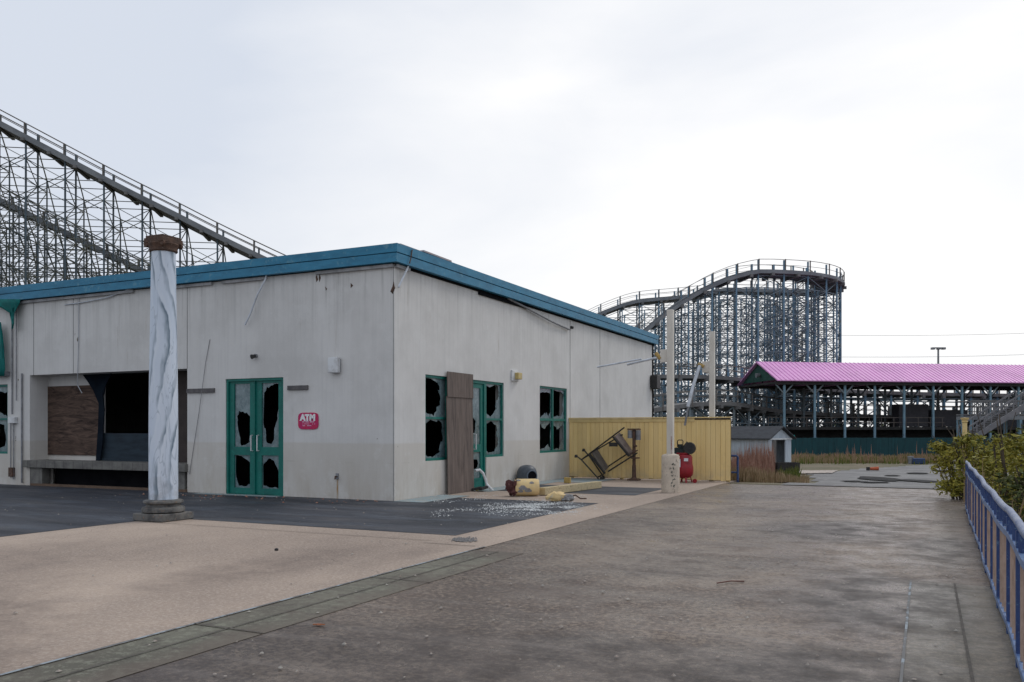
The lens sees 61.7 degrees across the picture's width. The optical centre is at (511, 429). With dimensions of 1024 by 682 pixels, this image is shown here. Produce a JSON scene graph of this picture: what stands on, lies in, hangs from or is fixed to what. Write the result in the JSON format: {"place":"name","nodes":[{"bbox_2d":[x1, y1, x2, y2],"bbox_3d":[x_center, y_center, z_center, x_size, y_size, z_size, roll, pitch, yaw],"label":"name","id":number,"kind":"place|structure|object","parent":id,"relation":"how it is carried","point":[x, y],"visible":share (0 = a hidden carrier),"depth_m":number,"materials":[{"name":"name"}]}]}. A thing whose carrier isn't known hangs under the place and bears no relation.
{"place":"outdoors","nodes":[
{"label":"outdoors","id":0,"kind":"place"},
{"bbox_2d":[0,484,660,536],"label":"asphalt","id":1,"kind":"structure","parent":0,"point":[31,509],"depth_m":15.83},
{"bbox_2d":[133,234,193,521],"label":"column","id":2,"kind":"structure","parent":1,"relation":"on","point":[163,502],"depth_m":14.05,"materials":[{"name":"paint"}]},
{"bbox_2d":[143,493,377,502],"bbox_3d":[-5.890,1.470,18.723,6.452,0.035,1.452,0,0,26],"label":"litter grit","id":3,"kind":"object","parent":1,"relation":"on","point":[283,496],"visible":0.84,"depth_m":18.53,"materials":[{"name":"grey gravel"}]},
{"bbox_2d":[471,497,601,517],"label":"glass crumbs","id":4,"kind":"object","parent":1,"relation":"on","point":[532,505],"visible":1,"depth_m":16.39,"materials":[{"name":"clear glass"}]},
{"bbox_2d":[539,481,601,494],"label":"timber beam","id":5,"kind":"structure","parent":1,"relation":"on","point":[572,487],"depth_m":20.52,"materials":[{"name":"yellow wood"}]},
{"bbox_2d":[564,477,570,482],"bbox_3d":[1.548,1.409,23.905,0.180,0.158,0.100,0,0,26],"label":"wood block","id":6,"kind":"object","parent":5,"relation":"on","point":[567,479],"depth_m":23.86,"materials":[{"name":"yellow wood"}]},
{"bbox_2d":[0,477,730,675],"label":"tan paving","id":7,"kind":"structure","parent":0,"point":[58,597],"depth_m":9.44,"materials":[{"name":"beige concrete"}]},
{"bbox_2d":[0,546,911,681],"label":"pale joint","id":8,"kind":"object","parent":7,"relation":"on","point":[904,646],"visible":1,"depth_m":6.44,"materials":[{"name":"grey concrete"}]},
{"bbox_2d":[446,371,473,493],"bbox_3d":[-1.222,0.070,20.332,0.062,2.837,1.266,0,0,26],"label":"plywood sheet","id":9,"kind":"object","parent":7,"relation":"on","point":[459,428],"visible":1,"depth_m":20.29,"materials":[{"name":"brown wood"}]},
{"bbox_2d":[452,536,477,541],"bbox_3d":[-0.630,1.475,11.633,0.442,0.025,0.563,0,0,26],"label":"gravel pile","id":10,"kind":"object","parent":7,"relation":"on","point":[461,539],"visible":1,"depth_m":11.53,"materials":[{"name":"grey gravel"}]},
{"bbox_2d":[472,486,487,490],"bbox_3d":[-0.800,1.430,20.913,0.513,0.140,0.529,0,0,26],"label":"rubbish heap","id":11,"kind":"object","parent":7,"relation":"on","point":[480,488],"visible":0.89,"depth_m":20.71,"materials":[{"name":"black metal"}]},
{"bbox_2d":[39,521,974,681],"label":"paving joint","id":12,"kind":"object","parent":7,"relation":"on","point":[967,650],"visible":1,"depth_m":6.48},
{"bbox_2d":[431,495,583,516],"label":"glass crumbs","id":13,"kind":"object","parent":7,"relation":"on","point":[500,505],"visible":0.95,"depth_m":16.34,"materials":[{"name":"clear glass"}]},
{"bbox_2d":[505,479,539,495],"bbox_3d":[0.221,1.306,19.276,0.765,0.421,0.413,0,0,-6],"label":"fallen bollard","id":14,"kind":"object","parent":7,"relation":"on","point":[523,487],"visible":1,"depth_m":19.14,"materials":[{"name":"yellow paint"}]},
{"bbox_2d":[545,491,586,500],"bbox_3d":[1.136,1.388,17.942,0.893,0.199,0.271,0,0,-5],"label":"concrete chunk","id":15,"kind":"object","parent":7,"relation":"on","point":[557,496],"visible":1,"depth_m":17.85,"materials":[{"name":"yellow concrete"}]},
{"bbox_2d":[574,427,637,479],"bbox_3d":[2.874,0.747,25.719,1.988,1.667,0.513,0,0,26],"label":"steel rack","id":16,"kind":"object","parent":7,"relation":"on","point":[599,460],"visible":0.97,"depth_m":25.63,"materials":[{"name":"black metal"}]},
{"bbox_2d":[627,428,640,480],"bbox_3d":[3.600,0.729,25.245,0.399,1.533,0.300,0,0,26],"label":"pedestal machine","id":17,"kind":"object","parent":7,"relation":"on","point":[634,434],"visible":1,"depth_m":25.20,"materials":[{"name":"brown metal"}]},
{"bbox_2d":[597,309,679,492],"bbox_3d":[3.063,-0.684,20.784,2.023,4.352,0.433,0,0,26],"label":"awning post","id":18,"kind":"object","parent":7,"relation":"on","point":[670,471],"visible":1,"depth_m":20.36,"materials":[{"name":"white metal"}]},
{"bbox_2d":[569,417,730,481],"bbox_3d":[4.048,0.563,25.664,4.980,1.874,0.195,0,0,26],"label":"fence","id":19,"kind":"object","parent":7,"relation":"on","point":[709,438],"visible":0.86,"depth_m":25.58,"materials":[{"name":"yellow paint"}]},
{"bbox_2d":[674,440,696,482],"bbox_3d":[4.894,0.888,24.281,0.731,1.222,0.512,0,0,26],"label":"air compressor","id":20,"kind":"object","parent":7,"relation":"on","point":[685,451],"visible":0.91,"depth_m":24.10,"materials":[{"name":"red paint"}]},
{"bbox_2d":[684,331,714,480],"bbox_3d":[5.450,-0.680,24.982,0.957,4.360,0.293,0,0,-5],"label":"awning post","id":21,"kind":"object","parent":7,"relation":"on","point":[708,366],"visible":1,"depth_m":24.90,"materials":[{"name":"white metal"}]},
{"bbox_2d":[193,478,613,501],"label":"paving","id":22,"kind":"structure","parent":0,"point":[441,497],"depth_m":19.69,"materials":[{"name":"grey concrete"}]},
{"bbox_2d":[475,469,493,490],"bbox_3d":[-0.673,1.239,21.011,0.486,0.578,0.214,0,0,2],"label":"gutter pipe","id":23,"kind":"object","parent":22,"relation":"on","point":[484,477],"visible":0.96,"depth_m":21.02,"materials":[{"name":"white plastic"}]},
{"bbox_2d":[517,465,536,478],"bbox_3d":[0.410,1.220,23.162,0.550,0.540,0.578,0,0,-27],"label":"bin hood","id":24,"kind":"object","parent":22,"relation":"on","point":[526,471],"visible":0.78,"depth_m":22.95,"materials":[{"name":"grey plastic"}]},
{"bbox_2d":[0,0,1023,426],"label":"sky","id":25,"kind":"structure","parent":0,"point":[585,154],"materials":[{"name":"white"}]},
{"bbox_2d":[107,481,989,681],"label":"plaza","id":26,"kind":"structure","parent":0,"point":[597,630],"depth_m":7.31,"materials":[{"name":"grey concrete"}]},
{"bbox_2d":[0,550,522,681],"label":"green strip","id":27,"kind":"object","parent":26,"relation":"on","point":[115,669],"visible":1,"depth_m":6.48,"materials":[{"name":"concrete"}]},
{"bbox_2d":[0,243,658,500],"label":"building","id":28,"kind":"structure","parent":26,"relation":"on","point":[377,404],"depth_m":20.36,"materials":[{"name":"paint"}]},
{"bbox_2d":[0,322,4,375],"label":"awning cloth","id":29,"kind":"object","parent":28,"relation":"hanging from","point":[2,364],"visible":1,"depth_m":23.18,"materials":[{"name":"teal fabric"}]},
{"bbox_2d":[0,384,7,453],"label":"window","id":30,"kind":"structure","parent":28,"relation":"in","point":[3,388],"depth_m":23.53,"materials":[{"name":"teal paint"}]},
{"bbox_2d":[0,299,19,328],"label":"awning cloth","id":31,"kind":"object","parent":28,"relation":"hanging from","point":[10,306],"visible":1,"depth_m":23.04,"materials":[{"name":"teal fabric"}]},
{"bbox_2d":[8,309,22,482],"bbox_3d":[-13.427,-1.003,23.169,0.521,4.860,0.098,0,0,26],"label":"conduit","id":32,"kind":"object","parent":28,"relation":"attached to","point":[11,470],"visible":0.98,"depth_m":23.18,"materials":[{"name":"grey metal"}]},
{"bbox_2d":[48,385,98,455],"bbox_3d":[-11.843,-0.250,23.053,2.136,1.866,0.026,0,0,26],"label":"plywood board","id":33,"kind":"object","parent":28,"relation":"attached to","point":[72,420],"visible":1,"depth_m":23.02,"materials":[{"name":"brown wood"}]},
{"bbox_2d":[77,298,81,392],"bbox_3d":[-11.222,-2.244,22.172,0.180,2.601,0.100,0,0,26],"label":"cable","id":34,"kind":"object","parent":28,"relation":"hanging from","point":[78,344],"visible":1,"depth_m":22.12,"materials":[{"name":"grey plastic"}]},
{"bbox_2d":[83,373,111,460],"bbox_3d":[-10.930,-0.283,22.553,1.107,2.409,0.040,0,0,26],"label":"tarpaulin","id":35,"kind":"object","parent":28,"relation":"hanging from","point":[97,383],"visible":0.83,"depth_m":22.48,"materials":[{"name":"black fabric"}]},
{"bbox_2d":[64,289,130,304],"bbox_3d":[-10.390,-3.399,21.711,2.860,0.303,0.036,0,0,27],"label":"cable","id":36,"kind":"object","parent":28,"relation":"hanging from","point":[94,299],"visible":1,"depth_m":21.83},
{"bbox_2d":[101,433,147,461],"bbox_3d":[-9.650,0.477,22.019,2.813,0.772,0.080,0,0,26],"label":"half shutter","id":37,"kind":"object","parent":28,"relation":"attached to","point":[125,446],"visible":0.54,"depth_m":22.20,"materials":[{"name":"blue metal"}]},
{"bbox_2d":[189,340,209,473],"bbox_3d":[-7.409,-0.535,20.288,0.655,3.190,0.052,0,0,26],"label":"cable","id":38,"kind":"object","parent":28,"relation":"hanging from","point":[199,406],"visible":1,"depth_m":20.28,"materials":[{"name":"grey plastic"}]},
{"bbox_2d":[186,388,214,392],"bbox_3d":[-7.372,-0.925,20.278,0.871,0.100,0.044,0,0,26],"label":"wall strip","id":39,"kind":"object","parent":28,"relation":"attached to","point":[207,390],"depth_m":20.23,"materials":[{"name":"metal"}]},
{"bbox_2d":[230,381,253,493],"bbox_3d":[-6.237,0.178,19.814,0.789,2.593,0.134,0,0,26],"label":"door leaf","id":40,"kind":"structure","parent":28,"relation":"in","point":[242,392],"depth_m":19.87,"materials":[{"name":"teal paint"}]},
{"bbox_2d":[250,354,257,358],"bbox_3d":[-5.880,-1.666,19.506,0.106,0.125,0.160,0,0,39],"label":"spotlight","id":41,"kind":"object","parent":28,"relation":"attached to","point":[252,356],"visible":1,"depth_m":19.48,"materials":[{"name":"grey metal"}]},
{"bbox_2d":[244,275,266,324],"bbox_3d":[-6.128,-3.009,19.604,1.308,1.246,0.103,0,0,26],"label":"hanging tube","id":42,"kind":"object","parent":28,"relation":"hanging from","point":[249,315],"visible":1,"depth_m":19.40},
{"bbox_2d":[256,380,281,494],"bbox_3d":[-5.519,0.178,19.468,0.789,2.593,0.134,0,0,26],"label":"door leaf","id":43,"kind":"structure","parent":28,"relation":"in","point":[264,450],"depth_m":19.55,"materials":[{"name":"teal paint"}]},
{"bbox_2d":[287,385,307,389],"bbox_3d":[-4.756,-0.934,19.015,0.562,0.097,0.044,0,0,26],"label":"wall strip","id":44,"kind":"object","parent":28,"relation":"attached to","point":[300,387],"depth_m":18.98,"materials":[{"name":"metal"}]},
{"bbox_2d":[298,413,318,428],"bbox_3d":[-4.495,-0.194,18.899,0.555,0.370,0.024,0,0,26],"label":"wall sign","id":45,"kind":"object","parent":28,"relation":"attached to","point":[308,420],"visible":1,"depth_m":18.89,"materials":[{"name":"red plastic"}]},
{"bbox_2d":[328,357,340,372],"bbox_3d":[-3.839,-1.394,18.520,0.262,0.331,0.139,0,0,26],"label":"wall light","id":46,"kind":"object","parent":28,"relation":"attached to","point":[334,364],"visible":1,"depth_m":18.46,"materials":[{"name":"white plastic"}]},
{"bbox_2d":[334,473,338,498],"bbox_3d":[-3.806,1.221,18.522,0.070,0.557,0.106,0,0,26],"label":"wall tap","id":47,"kind":"object","parent":28,"relation":"attached to","point":[336,476],"depth_m":18.56,"materials":[{"name":"grey metal"}]},
{"bbox_2d":[398,266,408,287],"bbox_3d":[-2.266,-3.279,18.106,0.081,0.604,0.404,0,0,32],"label":"hanging tube","id":48,"kind":"object","parent":28,"relation":"hanging from","point":[404,274],"visible":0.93,"depth_m":18.05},
{"bbox_2d":[425,374,446,460],"bbox_3d":[-1.762,-0.267,19.550,0.090,1.930,1.059,0,0,26],"label":"window","id":49,"kind":"structure","parent":28,"relation":"in","point":[440,414],"depth_m":19.78,"materials":[{"name":"teal paint"}]},
{"bbox_2d":[473,383,482,487],"bbox_3d":[-1.081,0.166,20.852,0.165,2.628,1.747,0,0,26],"label":"door leaf","id":50,"kind":"structure","parent":28,"relation":"in","point":[477,388],"depth_m":21.48,"materials":[{"name":"teal paint"}]},
{"bbox_2d":[485,381,502,456],"bbox_3d":[-0.498,-0.267,22.168,0.090,1.930,0.997,0,0,26],"label":"window","id":51,"kind":"structure","parent":28,"relation":"in","point":[496,418],"depth_m":22.42,"materials":[{"name":"teal paint"}]},
{"bbox_2d":[511,370,521,380],"bbox_3d":[0.131,-1.457,23.114,0.159,0.287,0.426,0,0,26],"label":"wall light","id":52,"kind":"object","parent":28,"relation":"attached to","point":[516,375],"visible":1,"depth_m":23.05,"materials":[{"name":"white plastic"}]},
{"bbox_2d":[507,298,569,329],"bbox_3d":[0.848,-3.293,24.611,0.106,0.426,4.321,0,0,26],"label":"hanging tube","id":53,"kind":"object","parent":28,"relation":"hanging from","point":[533,311],"visible":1,"depth_m":24.32,"materials":[{"name":"grey metal"}]},
{"bbox_2d":[540,386,565,452],"bbox_3d":[1.185,-0.299,25.656,0.090,1.945,2.086,0,0,26],"label":"window","id":54,"kind":"structure","parent":28,"relation":"in","point":[557,421],"depth_m":25.62,"materials":[{"name":"glass"}]},
{"bbox_2d":[650,375,659,388],"bbox_3d":[5.800,-1.930,34.698,0.299,0.550,0.500,0,0,26],"label":"wall speaker","id":55,"kind":"object","parent":28,"relation":"attached to","point":[654,381],"depth_m":34.49,"materials":[{"name":"black metal"}]},
{"bbox_2d":[5,486,975,681],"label":"litter grit","id":56,"kind":"object","parent":26,"relation":"on","point":[602,590],"visible":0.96,"depth_m":8.24,"materials":[{"name":"grey gravel"}]},
{"bbox_2d":[717,580,743,583],"bbox_3d":[2.129,1.483,8.362,0.319,0.022,0.025,0,0,-21],"label":"twig","id":57,"kind":"object","parent":26,"relation":"on","point":[730,581],"visible":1,"depth_m":8.37,"materials":[{"name":"brown wood"}]},
{"bbox_2d":[926,430,981,498],"bbox_3d":[9.614,0.781,18.617,1.099,1.556,1.170,0,0,26],"label":"shrub","id":58,"kind":"object","parent":26,"relation":"on","point":[953,485],"visible":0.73,"depth_m":18.62,"materials":[{"name":"green plant"}]},
{"bbox_2d":[965,461,1023,681],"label":"railing","id":59,"kind":"object","parent":26,"relation":"on","point":[996,522],"visible":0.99,"depth_m":6.82,"materials":[{"name":"blue metal"}]},
{"bbox_2d":[731,426,796,461],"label":"shed","id":60,"kind":"structure","parent":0,"point":[778,439],"depth_m":42.09,"materials":[{"name":"grey wood"}]},
{"bbox_2d":[772,440,775,460],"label":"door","id":61,"kind":"structure","parent":60,"relation":"in","point":[773,441],"depth_m":41.31,"materials":[{"name":"grey wood"}]},
{"bbox_2d":[799,470,836,472],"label":"pavement","id":62,"kind":"structure","parent":0,"point":[817,471],"depth_m":46.68,"materials":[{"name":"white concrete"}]},
{"bbox_2d":[791,451,949,464],"bbox_3d":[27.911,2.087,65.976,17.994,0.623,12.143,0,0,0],"label":"dry grass","id":63,"kind":"structure","parent":0,"point":[824,459],"depth_m":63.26,"materials":[{"name":"brown plant"}]},
{"bbox_2d":[730,458,1012,489],"bbox_3d":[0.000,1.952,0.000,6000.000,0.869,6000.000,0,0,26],"label":"ground","id":64,"kind":"structure","parent":0,"point":[829,466],"depth_m":53.55,"materials":[{"name":"concrete"}]},
{"bbox_2d":[1,192,148,286],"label":"roller coaster","id":65,"kind":"object","parent":64,"relation":"on","point":[29,213],"visible":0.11,"depth_m":97.85,"materials":[{"name":"grey metal"}]},
{"bbox_2d":[0,109,284,286],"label":"roller coaster","id":66,"kind":"object","parent":64,"relation":"on","point":[38,147],"visible":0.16,"depth_m":87.58,"materials":[{"name":"grey metal"}]},
{"bbox_2d":[589,259,846,426],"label":"roller coaster","id":67,"kind":"object","parent":64,"relation":"on","point":[825,285],"visible":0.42,"depth_m":91.73,"materials":[{"name":"grey metal"}]},
{"bbox_2d":[731,455,738,481],"bbox_3d":[6.345,1.129,25.030,0.553,0.805,0.064,0,0,26],"label":"rail frame","id":68,"kind":"object","parent":64,"relation":"on","point":[737,456],"visible":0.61,"depth_m":24.90,"materials":[{"name":"blue paint"}]},
{"bbox_2d":[731,440,775,473],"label":"reeds","id":69,"kind":"object","parent":64,"relation":"on","point":[763,460],"visible":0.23,"depth_m":33.09,"materials":[{"name":"brown plant"}]},
{"bbox_2d":[731,465,809,482],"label":"dry grass","id":70,"kind":"structure","parent":64,"relation":"on","point":[752,474],"depth_m":25.49,"materials":[{"name":"beige plant"}]},
{"bbox_2d":[775,462,799,472],"bbox_3d":[10.650,1.758,33.226,0.860,0.985,0.510,0,0,0],"label":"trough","id":71,"kind":"object","parent":64,"relation":"on","point":[778,465],"visible":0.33,"depth_m":32.97,"materials":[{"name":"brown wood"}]},
{"bbox_2d":[777,465,802,478],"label":"green weeds","id":72,"kind":"object","parent":64,"relation":"on","point":[795,472],"visible":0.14,"depth_m":28.48,"materials":[{"name":"green plant"}]},
{"bbox_2d":[654,363,1023,426],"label":"roller coaster","id":73,"kind":"object","parent":64,"relation":"on","point":[918,397],"visible":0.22,"depth_m":87.48,"materials":[{"name":"grey metal"}]},
{"bbox_2d":[654,389,1023,426],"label":"roller coaster","id":74,"kind":"object","parent":64,"relation":"on","point":[732,406],"visible":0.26,"depth_m":81.75,"materials":[{"name":"grey metal"}]},
{"bbox_2d":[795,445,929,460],"bbox_3d":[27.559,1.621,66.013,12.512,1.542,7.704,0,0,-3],"label":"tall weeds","id":75,"kind":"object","parent":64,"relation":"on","point":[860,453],"visible":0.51,"depth_m":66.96,"materials":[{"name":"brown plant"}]},
{"bbox_2d":[737,361,1023,453],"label":"station","id":76,"kind":"object","parent":64,"relation":"on","point":[911,420],"visible":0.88,"depth_m":78.61,"materials":[{"name":"pink metal"}]},
{"bbox_2d":[791,437,989,456],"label":"fence","id":77,"kind":"object","parent":64,"relation":"on","point":[864,446],"visible":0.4,"depth_m":75.17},
{"bbox_2d":[907,456,913,463],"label":"bucket","id":78,"kind":"object","parent":64,"relation":"on","point":[910,458],"visible":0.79,"depth_m":58.85,"materials":[{"name":"grey metal"}]},
{"bbox_2d":[912,458,924,463],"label":"crate","id":79,"kind":"object","parent":64,"relation":"on","point":[918,460],"visible":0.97,"depth_m":58.69,"materials":[{"name":"blue plastic"}]},
{"bbox_2d":[931,347,945,404],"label":"light pole","id":80,"kind":"object","parent":64,"relation":"on","point":[939,348],"visible":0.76,"depth_m":129.89,"materials":[{"name":"grey metal"}]},
{"bbox_2d":[928,421,1021,508],"bbox_3d":[10.171,1.106,18.627,2.043,2.619,1.638,0,0,26],"label":"shrub","id":81,"kind":"object","parent":64,"relation":"on","point":[967,441],"visible":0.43,"depth_m":18.58,"materials":[{"name":"green plant"}]},
{"bbox_2d":[936,412,1023,495],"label":"shrub","id":82,"kind":"object","parent":64,"relation":"on","point":[952,443],"visible":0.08,"depth_m":25.05,"materials":[{"name":"green plant"}]},
{"bbox_2d":[955,414,1023,521],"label":"shrub","id":83,"kind":"object","parent":64,"relation":"on","point":[1009,444],"visible":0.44,"depth_m":15.69,"materials":[{"name":"green plant"}]},
{"bbox_2d":[956,390,1023,454],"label":"staircase","id":84,"kind":"structure","parent":64,"relation":"on","point":[1005,413],"depth_m":58.37,"materials":[{"name":"grey metal"}]},
{"bbox_2d":[970,423,1023,503],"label":"shrub","id":85,"kind":"object","parent":64,"relation":"on","point":[983,447],"visible":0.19,"depth_m":21.34,"materials":[{"name":"green plant"}]},
{"bbox_2d":[994,465,1023,520],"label":"shrub","id":86,"kind":"object","parent":64,"relation":"on","point":[1019,487],"visible":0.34,"depth_m":13.23,"materials":[{"name":"green plant"}]},
{"bbox_2d":[780,465,1013,496],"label":"road","id":87,"kind":"structure","parent":0,"point":[838,478],"depth_m":41.72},
{"bbox_2d":[866,467,878,470],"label":"road debris","id":88,"kind":"object","parent":87,"relation":"on","point":[872,468],"visible":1,"depth_m":49.15,"materials":[{"name":"orange plastic"}]},
{"bbox_2d":[859,476,909,480],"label":"puddle","id":89,"kind":"object","parent":87,"relation":"on","point":[878,478],"visible":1,"depth_m":40.12,"materials":[{"name":"grey liquid"}]},
{"bbox_2d":[901,479,939,481],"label":"puddle","id":90,"kind":"object","parent":87,"relation":"on","point":[920,480],"visible":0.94,"depth_m":38.59,"materials":[{"name":"grey liquid"}]},
{"bbox_2d":[960,418,968,474],"bbox_3d":[11.361,1.023,21.500,0.200,2.655,0.200,0,0,26],"label":"yellow post","id":91,"kind":"object","parent":87,"relation":"on","point":[964,424],"visible":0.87,"depth_m":21.45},
{"bbox_2d":[903,581,1021,681],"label":"edge paving","id":92,"kind":"structure","parent":0,"point":[991,654],"depth_m":6.17,"materials":[{"name":"grey concrete"}]},
{"bbox_2d":[955,449,1023,520],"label":"dry grass","id":93,"kind":"structure","parent":0,"point":[1019,514],"depth_m":12.48,"materials":[{"name":"brown plant"}]},
{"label":"utility pole","id":94,"kind":"object","parent":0,"visible":0},
{"bbox_2d":[851,333,1019,335],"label":"overhead wire","id":95,"kind":"object","parent":94,"relation":"attached to","point":[909,335],"visible":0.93,"depth_m":149.99,"materials":[{"name":"grey metal"}]}
]}

